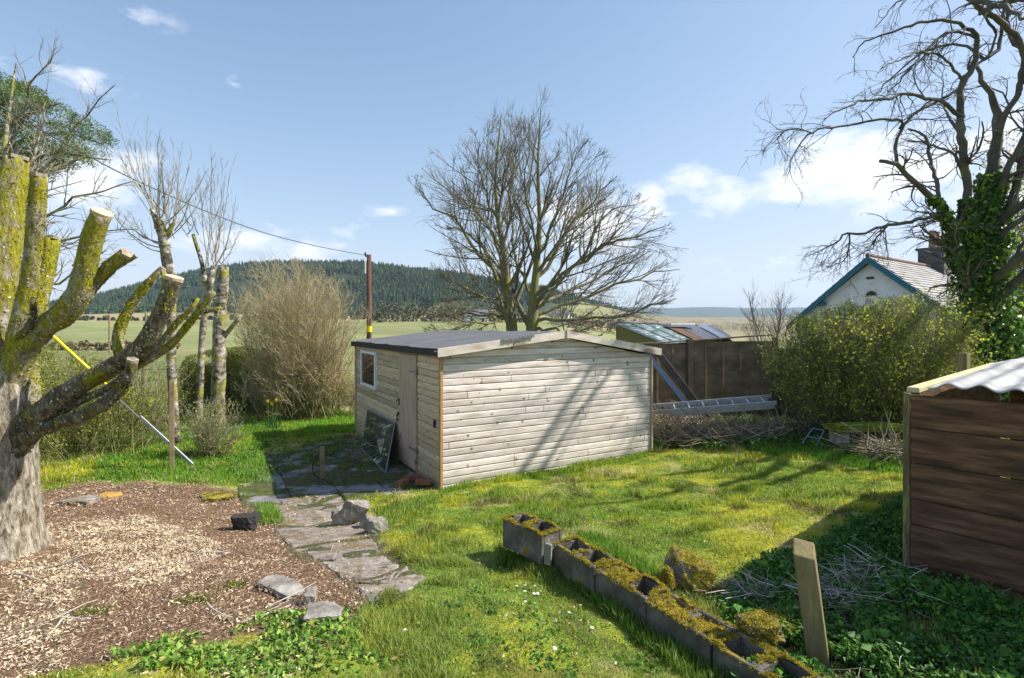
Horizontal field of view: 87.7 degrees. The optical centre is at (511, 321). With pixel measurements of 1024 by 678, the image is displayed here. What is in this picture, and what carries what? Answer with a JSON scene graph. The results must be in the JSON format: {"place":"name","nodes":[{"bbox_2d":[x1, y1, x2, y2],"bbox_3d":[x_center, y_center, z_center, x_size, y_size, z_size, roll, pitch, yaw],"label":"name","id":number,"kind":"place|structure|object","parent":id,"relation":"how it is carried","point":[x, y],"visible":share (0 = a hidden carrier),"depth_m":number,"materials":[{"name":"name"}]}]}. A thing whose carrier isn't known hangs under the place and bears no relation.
{"place":"outdoors","nodes":[
{"label":"outdoors","id":0,"kind":"place"},
{"bbox_2d":[235,438,437,508],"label":"patio","id":1,"kind":"structure","parent":0,"point":[277,492],"depth_m":7.84,"materials":[{"name":"grey stone"}]},
{"bbox_2d":[320,446,324,480],"bbox_3d":[-2.812,2.145,7.900,0.060,0.592,0.060,0,0,-29],"label":"wooden stake","id":2,"kind":"object","parent":1,"relation":"on","point":[322,462],"visible":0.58,"depth_m":7.87,"materials":[{"name":"brown wood"}]},
{"bbox_2d":[361,409,395,472],"bbox_3d":[-2.344,2.008,9.335,0.362,0.621,2.461,0,0,-27],"label":"glass panel","id":3,"kind":"object","parent":1,"relation":"on","point":[378,434],"visible":1,"depth_m":9.20,"materials":[{"name":"grey"}]},
{"bbox_2d":[405,473,420,480],"bbox_3d":[-1.457,2.287,7.846,0.220,0.070,0.110,0,0,-23],"label":"brick","id":4,"kind":"object","parent":1,"relation":"on","point":[412,477],"visible":0.7,"depth_m":7.80,"materials":[{"name":"red brick"}]},
{"bbox_2d":[274,496,426,605],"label":"path","id":5,"kind":"structure","parent":0,"point":[368,569],"depth_m":4.58,"materials":[{"name":"grey stone"}]},
{"bbox_2d":[228,510,296,523],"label":"grass tuft","id":6,"kind":"object","parent":5,"relation":"on","point":[272,514],"visible":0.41,"depth_m":5.99,"materials":[{"name":"green plant"}]},
{"bbox_2d":[94,409,902,677],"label":"long grass","id":7,"kind":"structure","parent":0,"point":[506,556],"depth_m":7.61,"materials":[{"name":"green plant"}]},
{"bbox_2d":[0,412,1023,677],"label":"lawn grass","id":8,"kind":"structure","parent":0,"point":[426,540],"depth_m":4.80,"materials":[{"name":"green plant"}]},
{"bbox_2d":[0,268,1023,677],"bbox_3d":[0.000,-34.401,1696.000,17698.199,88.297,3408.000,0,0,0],"label":"ground","id":9,"kind":"structure","parent":0,"point":[90,330],"depth_m":4.34,"materials":[{"name":"green plant"}]},
{"bbox_2d":[0,71,119,180],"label":"pine tree","id":10,"kind":"object","parent":9,"relation":"on","point":[20,89],"visible":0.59,"depth_m":26.09,"materials":[{"name":"green plant"}]},
{"bbox_2d":[0,29,138,293],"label":"bare tree","id":11,"kind":"object","parent":9,"relation":"on","point":[6,145],"visible":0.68,"depth_m":13.47,"materials":[{"name":"brown wood"}]},
{"bbox_2d":[39,332,134,454],"bbox_3d":[-8.383,1.177,9.494,3.548,2.370,2.748,0,0,-20],"label":"budding bush","id":12,"kind":"object","parent":9,"relation":"on","point":[50,354],"visible":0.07,"depth_m":9.41,"materials":[{"name":"green plant"}]},
{"bbox_2d":[108,314,109,353],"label":"field post","id":13,"kind":"object","parent":9,"relation":"on","point":[108,333],"visible":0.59,"depth_m":63.94,"materials":[{"name":"brown wood"}]},
{"bbox_2d":[38,344,180,463],"bbox_3d":[-7.193,1.291,9.082,2.580,2.018,2.528,0,0,-39],"label":"budding bush","id":14,"kind":"object","parent":9,"relation":"on","point":[89,423],"visible":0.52,"depth_m":8.91,"materials":[{"name":"green plant"}]},
{"bbox_2d":[98,492,122,498],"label":"orange stone","id":15,"kind":"object","parent":9,"relation":"on","point":[110,494],"visible":0.64,"depth_m":6.71,"materials":[{"name":"orange stone"}]},
{"bbox_2d":[0,153,238,561],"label":"old pollard tree","id":16,"kind":"object","parent":9,"relation":"on","point":[30,326],"visible":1,"depth_m":4.24,"materials":[{"name":"brown wood"}]},
{"bbox_2d":[79,350,195,447],"bbox_3d":[-7.075,1.443,10.132,2.132,1.927,2.024,0,0,42],"label":"budding bush","id":17,"kind":"object","parent":9,"relation":"on","point":[159,409],"visible":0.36,"depth_m":9.88,"materials":[{"name":"green plant"}]},
{"bbox_2d":[102,99,209,442],"bbox_3d":[-6.128,-0.967,9.161,2.196,6.103,1.359,0,0,0],"label":"pollard tree","id":18,"kind":"object","parent":9,"relation":"on","point":[164,233],"visible":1,"depth_m":9.16,"materials":[{"name":"brown wood"}]},
{"bbox_2d":[1,548,316,649],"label":"wood offcuts","id":19,"kind":"object","parent":9,"relation":"on","point":[78,617],"visible":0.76,"depth_m":3.17,"materials":[{"name":"grey wood"}]},
{"bbox_2d":[169,381,173,470],"bbox_3d":[-5.168,1.630,8.100,0.065,1.463,0.065,0,0,-29],"label":"wooden stake","id":20,"kind":"object","parent":9,"relation":"on","point":[171,423],"visible":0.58,"depth_m":8.07,"materials":[{"name":"brown wood"}]},
{"bbox_2d":[166,592,224,607],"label":"grass tuft","id":21,"kind":"object","parent":9,"relation":"on","point":[194,599],"visible":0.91,"depth_m":3.27,"materials":[{"name":"green plant"}]},
{"bbox_2d":[0,479,392,677],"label":"wood chips","id":22,"kind":"object","parent":9,"relation":"on","point":[136,564],"visible":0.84,"depth_m":3.94,"materials":[{"name":"brown wood"}]},
{"bbox_2d":[53,495,100,506],"bbox_3d":[-5.091,2.102,6.249,0.382,0.081,0.272,0,0,-5],"label":"flat stone","id":23,"kind":"object","parent":22,"relation":"on","point":[86,500],"visible":0.88,"depth_m":6.20,"materials":[{"name":"grey stone"}]},
{"bbox_2d":[69,604,120,617],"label":"grass tuft","id":24,"kind":"object","parent":22,"relation":"on","point":[93,611],"visible":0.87,"depth_m":3.13,"materials":[{"name":"green plant"}]},
{"bbox_2d":[95,423,303,481],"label":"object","id":25,"kind":"object","parent":9,"relation":"on","point":[217,455],"visible":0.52,"depth_m":8.74,"materials":[{"name":"green plant"}]},
{"bbox_2d":[166,150,239,433],"bbox_3d":[-6.043,-0.618,10.472,2.093,5.733,0.859,0,0,41],"label":"pollard tree","id":26,"kind":"object","parent":9,"relation":"on","point":[208,283],"visible":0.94,"depth_m":10.36,"materials":[{"name":"brown wood"}]},
{"bbox_2d":[176,395,256,458],"bbox_3d":[-5.033,1.797,8.961,1.045,1.136,1.110,0,0,22],"label":"budding bush","id":27,"kind":"object","parent":9,"relation":"on","point":[210,441],"visible":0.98,"depth_m":8.96,"materials":[{"name":"green plant"}]},
{"bbox_2d":[198,491,236,501],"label":"flat stone","id":28,"kind":"object","parent":9,"relation":"on","point":[210,496],"visible":0.99,"depth_m":7.00,"materials":[{"name":"yellow stone"}]},
{"bbox_2d":[210,217,244,426],"bbox_3d":[-6.267,-0.087,11.697,0.683,4.689,0.855,0,0,-24],"label":"pollard tree","id":29,"kind":"object","parent":9,"relation":"on","point":[220,332],"visible":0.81,"depth_m":11.39,"materials":[{"name":"grey wood"}]},
{"bbox_2d":[77,604,379,677],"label":"ground ivy","id":30,"kind":"object","parent":9,"relation":"on","point":[279,635],"visible":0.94,"depth_m":2.56,"materials":[{"name":"green plant"}]},
{"bbox_2d":[177,345,284,416],"bbox_3d":[-7.715,1.563,14.560,3.006,1.807,2.593,0,0,0],"label":"evergreen bush","id":31,"kind":"object","parent":9,"relation":"on","point":[232,358],"visible":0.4,"depth_m":14.14,"materials":[{"name":"green plant"}]},
{"bbox_2d":[211,577,256,590],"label":"grass tuft","id":32,"kind":"object","parent":9,"relation":"on","point":[235,585],"visible":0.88,"depth_m":3.51,"materials":[{"name":"green plant"}]},
{"bbox_2d":[141,366,345,409],"bbox_3d":[-6.750,1.959,15.100,7.603,1.512,0.100,0,0,2],"label":"boundary fence","id":33,"kind":"object","parent":9,"relation":"on","point":[143,371],"visible":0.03,"depth_m":15.16,"materials":[{"name":"wood"}]},
{"bbox_2d":[230,511,260,530],"bbox_3d":[-2.774,2.090,5.550,0.271,0.180,0.180,0,0,-6],"label":"dark stone","id":34,"kind":"object","parent":9,"relation":"on","point":[245,521],"visible":0.95,"depth_m":5.49,"materials":[{"name":"grey stone"}]},
{"bbox_2d":[263,399,274,427],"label":"daffodil","id":35,"kind":"object","parent":9,"relation":"on","point":[268,426],"visible":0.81,"depth_m":11.79,"materials":[{"name":"green plant"}]},
{"bbox_2d":[267,402,277,428],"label":"daffodil","id":36,"kind":"object","parent":9,"relation":"on","point":[271,403],"visible":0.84,"depth_m":11.78,"materials":[{"name":"green plant"}]},
{"bbox_2d":[272,398,282,428],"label":"daffodil","id":37,"kind":"object","parent":9,"relation":"on","point":[275,400],"visible":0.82,"depth_m":11.78,"materials":[{"name":"green plant"}]},
{"bbox_2d":[257,575,304,601],"bbox_3d":[-1.494,1.712,3.456,0.376,0.044,0.159,0,0,34],"label":"flat stone","id":38,"kind":"object","parent":9,"relation":"on","point":[284,586],"visible":0.94,"depth_m":3.42,"materials":[{"name":"grey stone"}]},
{"bbox_2d":[227,246,373,421],"bbox_3d":[-5.440,0.358,13.536,3.857,4.292,3.521,0,0,0],"label":"twiggy shrub","id":39,"kind":"object","parent":9,"relation":"on","point":[292,382],"visible":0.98,"depth_m":13.04,"materials":[{"name":"yellow plant"}]},
{"bbox_2d":[303,586,317,604],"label":"flat stone","id":40,"kind":"object","parent":9,"relation":"on","point":[310,593],"visible":0.8,"depth_m":3.22,"materials":[{"name":"grey stone"}]},
{"bbox_2d":[302,601,342,625],"bbox_3d":[-1.032,1.617,2.922,0.197,0.100,0.181,0,0,-12],"label":"flat stone","id":41,"kind":"object","parent":9,"relation":"on","point":[319,610],"visible":0.59,"depth_m":2.89,"materials":[{"name":"grey stone"}]},
{"bbox_2d":[312,452,345,499],"bbox_3d":[-2.432,2.134,7.326,0.189,0.459,1.380,0,0,-38],"label":"hose","id":42,"kind":"object","parent":9,"relation":"on","point":[324,479],"visible":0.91,"depth_m":7.76,"materials":[{"name":"rubber"}]},
{"bbox_2d":[307,357,354,417],"bbox_3d":[-4.151,1.637,13.813,2.440,1.758,2.026,0,0,-29],"label":"thorn hedge","id":43,"kind":"object","parent":9,"relation":"on","point":[347,396],"visible":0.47,"depth_m":13.51,"materials":[{"name":"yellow plant"}]},
{"bbox_2d":[46,258,634,315],"bbox_3d":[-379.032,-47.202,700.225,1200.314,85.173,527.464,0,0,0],"label":"conifer forest","id":44,"kind":"object","parent":9,"relation":"on","point":[111,301],"visible":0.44,"depth_m":587.39,"materials":[{"name":"green plant"}]},
{"bbox_2d":[331,506,352,525],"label":"stone","id":45,"kind":"object","parent":9,"relation":"on","point":[337,520],"visible":0.51,"depth_m":5.66,"materials":[{"name":"grey stone"}]},
{"bbox_2d":[339,500,369,523],"bbox_3d":[-1.696,2.041,5.716,0.262,0.300,0.210,29,20,0],"label":"stone","id":46,"kind":"object","parent":9,"relation":"on","point":[353,511],"visible":0.87,"depth_m":5.65,"materials":[{"name":"grey stone"}]},
{"bbox_2d":[359,514,373,528],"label":"stone","id":47,"kind":"object","parent":9,"relation":"on","point":[365,518],"visible":0.56,"depth_m":5.50,"materials":[{"name":"grey stone"}]},
{"bbox_2d":[364,252,371,338],"bbox_3d":[-6.479,-0.111,23.987,0.347,6.026,0.249,0,0,-15],"label":"utility pole","id":48,"kind":"object","parent":9,"relation":"on","point":[369,332],"visible":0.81,"depth_m":23.91,"materials":[{"name":"brown wood"}]},
{"bbox_2d":[0,106,366,255],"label":"overhead cable","id":49,"kind":"object","parent":48,"relation":"attached to","point":[145,184],"visible":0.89,"depth_m":11.63,"materials":[{"name":"metal"}]},
{"bbox_2d":[77,294,662,328],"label":"field hedgerow","id":50,"kind":"object","parent":9,"relation":"on","point":[427,311],"visible":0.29,"depth_m":257.53,"materials":[{"name":"plant"}]},
{"bbox_2d":[364,516,387,534],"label":"stone","id":51,"kind":"object","parent":9,"relation":"on","point":[376,525],"visible":0.88,"depth_m":5.13,"materials":[{"name":"grey stone"}]},
{"bbox_2d":[395,478,408,487],"bbox_3d":[-1.554,2.274,7.535,0.110,0.070,0.220,0,0,21],"label":"brick","id":52,"kind":"object","parent":9,"relation":"on","point":[401,482],"visible":0.92,"depth_m":7.48,"materials":[{"name":"red brick"}]},
{"bbox_2d":[49,296,787,350],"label":"pale hedgerow","id":53,"kind":"object","parent":9,"relation":"on","point":[87,344],"visible":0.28,"depth_m":203.31,"materials":[{"name":"plant"}]},
{"bbox_2d":[415,478,430,485],"bbox_3d":[-1.254,2.261,7.536,0.220,0.070,0.110,0,0,-6],"label":"brick","id":54,"kind":"object","parent":9,"relation":"on","point":[423,481],"visible":1,"depth_m":7.49,"materials":[{"name":"red brick"}]},
{"bbox_2d":[463,309,488,324],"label":"farmhouse","id":55,"kind":"object","parent":9,"relation":"on","point":[481,310],"visible":0.43,"depth_m":212.72,"materials":[{"name":"paint"}]},
{"bbox_2d":[316,564,668,677],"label":"lawn weeds","id":56,"kind":"object","parent":9,"relation":"on","point":[506,649],"visible":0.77,"depth_m":2.74,"materials":[{"name":"green plant"}]},
{"bbox_2d":[351,328,661,488],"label":"garden shed","id":57,"kind":"structure","parent":9,"relation":"on","point":[458,406],"depth_m":8.30,"materials":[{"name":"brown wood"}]},
{"bbox_2d":[360,350,377,389],"bbox_3d":[-2.826,0.925,10.480,0.075,0.710,1.070,0,0,-30],"label":"window","id":58,"kind":"structure","parent":57,"relation":"in","point":[368,359],"depth_m":10.40,"materials":[{"name":"white glass"}]},
{"bbox_2d":[396,353,416,470],"bbox_3d":[-1.683,1.400,8.504,0.075,1.770,0.895,0,0,-30],"label":"door","id":59,"kind":"structure","parent":57,"relation":"in","point":[406,415],"depth_m":8.49,"materials":[{"name":"brown wood"}]},
{"bbox_2d":[501,511,561,564],"bbox_3d":[0.148,1.623,4.060,0.254,0.249,0.474,0,0,-41],"label":"hollow block","id":60,"kind":"object","parent":9,"relation":"on","point":[528,535],"depth_m":3.99,"materials":[{"name":"concrete"}]},
{"bbox_2d":[407,85,685,335],"bbox_3d":[1.475,-2.594,19.044,9.947,10.984,9.006,0,0,0],"label":"bare tree","id":61,"kind":"object","parent":9,"relation":"on","point":[507,305],"visible":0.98,"depth_m":18.23,"materials":[{"name":"brown plant"}]},
{"bbox_2d":[550,310,571,323],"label":"farmhouse","id":62,"kind":"object","parent":9,"relation":"on","point":[553,313],"visible":0.25,"depth_m":233.14,"materials":[{"name":"stone"}]},
{"bbox_2d":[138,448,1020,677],"bbox_3d":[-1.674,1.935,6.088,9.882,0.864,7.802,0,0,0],"label":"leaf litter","id":63,"kind":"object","parent":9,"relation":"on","point":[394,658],"visible":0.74,"depth_m":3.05,"materials":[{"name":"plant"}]},
{"bbox_2d":[553,535,615,594],"bbox_3d":[0.507,1.693,3.728,0.256,0.251,0.478,0,0,-32],"label":"hollow block","id":64,"kind":"object","parent":9,"relation":"on","point":[579,558],"depth_m":3.70,"materials":[{"name":"concrete"}]},
{"bbox_2d":[544,542,551,565],"bbox_3d":[0.256,1.645,3.778,0.055,0.150,0.020,4,2,38],"label":"slate chip","id":65,"kind":"object","parent":64,"relation":"attached to","point":[548,555],"visible":1,"depth_m":3.77,"materials":[{"name":"grey stone"}]},
{"bbox_2d":[595,558,669,627],"bbox_3d":[0.751,1.701,3.348,0.252,0.258,0.476,0,0,-32],"label":"hollow block","id":66,"kind":"object","parent":9,"relation":"on","point":[632,587],"depth_m":3.33,"materials":[{"name":"concrete"}]},
{"bbox_2d":[636,340,689,416],"bbox_3d":[2.963,1.397,12.222,2.478,1.945,0.165,0,0,-12],"label":"fence","id":67,"kind":"object","parent":9,"relation":"on","point":[674,355],"visible":0.18,"depth_m":12.39,"materials":[{"name":"brown wood"}]},
{"bbox_2d":[658,565,675,592],"bbox_3d":[0.994,1.677,3.422,0.100,0.220,0.144,0,0,0],"label":"mossy rock","id":68,"kind":"object","parent":9,"relation":"on","point":[667,578],"visible":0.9,"depth_m":3.39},
{"bbox_2d":[614,321,734,343],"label":"outbuilding","id":69,"kind":"structure","parent":9,"relation":"on","point":[641,332],"depth_m":16.57,"materials":[{"name":"glass"}]},
{"bbox_2d":[663,324,695,326],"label":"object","id":70,"kind":"structure","parent":69,"relation":"in","point":[664,325],"depth_m":17.28,"materials":[{"name":"metal"}]},
{"bbox_2d":[658,543,719,598],"bbox_3d":[1.189,1.685,3.569,0.380,0.292,0.228,0,0,38],"label":"mossy rock","id":71,"kind":"object","parent":9,"relation":"on","point":[691,570],"visible":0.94,"depth_m":3.50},
{"bbox_2d":[644,591,737,672],"bbox_3d":[0.982,1.715,2.962,0.248,0.255,0.471,0,0,-32],"label":"hollow block","id":72,"kind":"object","parent":9,"relation":"on","point":[698,628],"depth_m":2.92,"materials":[{"name":"concrete"}]},
{"bbox_2d":[653,394,776,416],"bbox_3d":[3.853,1.608,10.294,2.230,0.438,0.404,0,0,12],"label":"ladder","id":73,"kind":"object","parent":9,"relation":"on","point":[757,402],"visible":0.93,"depth_m":10.24,"materials":[{"name":"metal"}]},
{"bbox_2d":[686,334,777,417],"bbox_3d":[5.204,1.327,12.622,2.280,2.085,0.165,0,0,-8],"label":"fence","id":74,"kind":"object","parent":9,"relation":"on","point":[724,369],"visible":0.53,"depth_m":12.64,"materials":[{"name":"brown wood"}]},
{"bbox_2d":[734,608,785,652],"bbox_3d":[1.345,1.705,2.915,0.259,0.204,0.213,0,0,-22],"label":"mossy rock","id":75,"kind":"object","parent":9,"relation":"on","point":[760,624],"visible":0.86,"depth_m":2.87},
{"bbox_2d":[631,390,902,462],"bbox_3d":[4.342,1.781,9.758,5.804,1.123,3.922,0,0,34],"label":"brash","id":76,"kind":"object","parent":9,"relation":"on","point":[691,431],"visible":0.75,"depth_m":9.64,"materials":[{"name":"wood"}]},
{"bbox_2d":[645,354,687,401],"bbox_3d":[3.325,1.237,11.387,1.146,1.351,0.091,0,0,22],"label":"leaning gutter","id":77,"kind":"object","parent":76,"relation":"on","point":[669,382],"visible":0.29,"depth_m":11.39,"materials":[{"name":"grey metal"}]},
{"bbox_2d":[709,632,825,677],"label":"hollow block","id":78,"kind":"object","parent":9,"relation":"on","point":[732,649],"depth_m":2.60,"materials":[{"name":"concrete"}]},
{"bbox_2d":[737,280,806,346],"bbox_3d":[8.305,0.461,17.173,2.533,3.905,2.244,0,0,-38],"label":"bare sapling","id":79,"kind":"object","parent":9,"relation":"on","point":[778,324],"visible":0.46,"depth_m":17.48,"materials":[{"name":"plant"}]},
{"bbox_2d":[765,608,799,642],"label":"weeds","id":80,"kind":"object","parent":9,"relation":"on","point":[776,615],"visible":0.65,"depth_m":3.01,"materials":[{"name":"green plant"}]},
{"bbox_2d":[653,412,913,462],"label":"undergrowth","id":81,"kind":"object","parent":9,"relation":"on","point":[793,434],"visible":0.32,"depth_m":9.22,"materials":[{"name":"brown plant"}]},
{"bbox_2d":[655,353,711,419],"bbox_3d":[3.707,1.378,11.562,1.203,1.516,0.096,0,0,19],"label":"leaning plank","id":82,"kind":"object","parent":81,"relation":"on","point":[678,379],"visible":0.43,"depth_m":11.60,"materials":[{"name":"wood"}]},
{"bbox_2d":[717,593,882,677],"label":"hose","id":83,"kind":"object","parent":9,"relation":"on","point":[877,670],"visible":0.23,"depth_m":3.27,"materials":[{"name":"rubber"}]},
{"bbox_2d":[793,538,829,666],"bbox_3d":[1.571,1.532,2.784,0.184,0.742,0.100,0,0,28],"label":"wooden post","id":84,"kind":"object","parent":9,"relation":"on","point":[809,592],"visible":1,"depth_m":2.75,"materials":[{"name":"brown wood"}]},
{"bbox_2d":[801,428,827,446],"bbox_3d":[5.106,1.930,8.936,0.463,0.293,0.318,0,0,-23],"label":"metal frame","id":85,"kind":"object","parent":9,"relation":"on","point":[815,435],"visible":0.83,"depth_m":8.90,"materials":[{"name":"metal"}]},
{"bbox_2d":[693,538,936,628],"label":"dead stalks","id":86,"kind":"object","parent":9,"relation":"on","point":[843,594],"visible":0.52,"depth_m":3.39,"materials":[{"name":"plant"}]},
{"bbox_2d":[771,347,932,417],"bbox_3d":[7.958,1.465,12.126,3.717,1.810,0.165,0,0,21],"label":"fence","id":87,"kind":"object","parent":9,"relation":"on","point":[780,411],"visible":0.06,"depth_m":12.71,"materials":[{"name":"brown wood"}]},
{"bbox_2d":[822,421,902,448],"bbox_3d":[5.674,1.855,8.653,1.156,0.450,0.460,0,0,-6],"label":"stone bench","id":88,"kind":"object","parent":9,"relation":"on","point":[842,429],"visible":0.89,"depth_m":8.49,"materials":[{"name":"stone"}]},
{"bbox_2d":[708,494,1023,677],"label":"weeds","id":89,"kind":"object","parent":9,"relation":"on","point":[976,608],"visible":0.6,"depth_m":2.96,"materials":[{"name":"green plant"}]},
{"bbox_2d":[712,562,1019,675],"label":"dead stems","id":90,"kind":"object","parent":9,"relation":"on","point":[905,628],"visible":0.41,"depth_m":2.89,"materials":[{"name":"brown plant"}]},
{"bbox_2d":[786,230,961,351],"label":"cottage","id":91,"kind":"structure","parent":9,"relation":"on","point":[901,277],"depth_m":24.42,"materials":[{"name":"paint"}]},
{"bbox_2d":[738,0,1023,401],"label":"ivy clad tree","id":92,"kind":"object","parent":9,"relation":"on","point":[981,263],"visible":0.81,"depth_m":10.27,"materials":[{"name":"green plant"}]},
{"bbox_2d":[754,283,1018,439],"bbox_3d":[6.570,0.659,9.734,3.922,2.968,3.956,0,0,-44],"label":"yellow green bush","id":93,"kind":"object","parent":9,"relation":"on","point":[869,376],"visible":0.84,"depth_m":9.20,"materials":[{"name":"green plant"}]},
{"bbox_2d":[903,357,1023,597],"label":"shed","id":94,"kind":"structure","parent":9,"relation":"on","point":[961,453],"depth_m":3.34,"materials":[{"name":"brown wood"}]},
{"bbox_2d":[957,353,970,371],"bbox_3d":[6.098,1.212,7.200,0.110,1.588,0.110,0,0,-29],"label":"wooden post","id":95,"kind":"object","parent":9,"relation":"on","point":[963,361],"visible":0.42,"depth_m":7.17,"materials":[{"name":"brown wood"}]},
{"bbox_2d":[978,115,1023,358],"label":"golden hedge","id":96,"kind":"object","parent":9,"relation":"on","point":[1021,236],"visible":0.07,"depth_m":12.00,"materials":[{"name":"plant"}]},
{"bbox_2d":[0,0,1023,307],"label":"sky","id":97,"kind":"structure","parent":0,"point":[328,109],"materials":[{"name":"blue"}]},
{"bbox_2d":[623,307,804,316],"bbox_3d":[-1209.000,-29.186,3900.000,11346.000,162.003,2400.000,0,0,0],"label":"hills","id":98,"kind":"structure","parent":0,"point":[705,312],"depth_m":3638.85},
{"bbox_3d":[-11.400,-1.383,8.000,0.280,7.500,0.280,0,0,0],"label":"utility pole","id":99,"kind":"object","parent":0,"visible":0},
{"bbox_2d":[52,335,196,470],"bbox_3d":[-8.037,-0.738,8.101,6.539,6.195,0.042,0,0,-2],"label":"guy wire","id":100,"kind":"object","parent":99,"relation":"attached to","point":[80,361],"visible":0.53,"depth_m":8.16,"materials":[{"name":"metal"}]}
]}

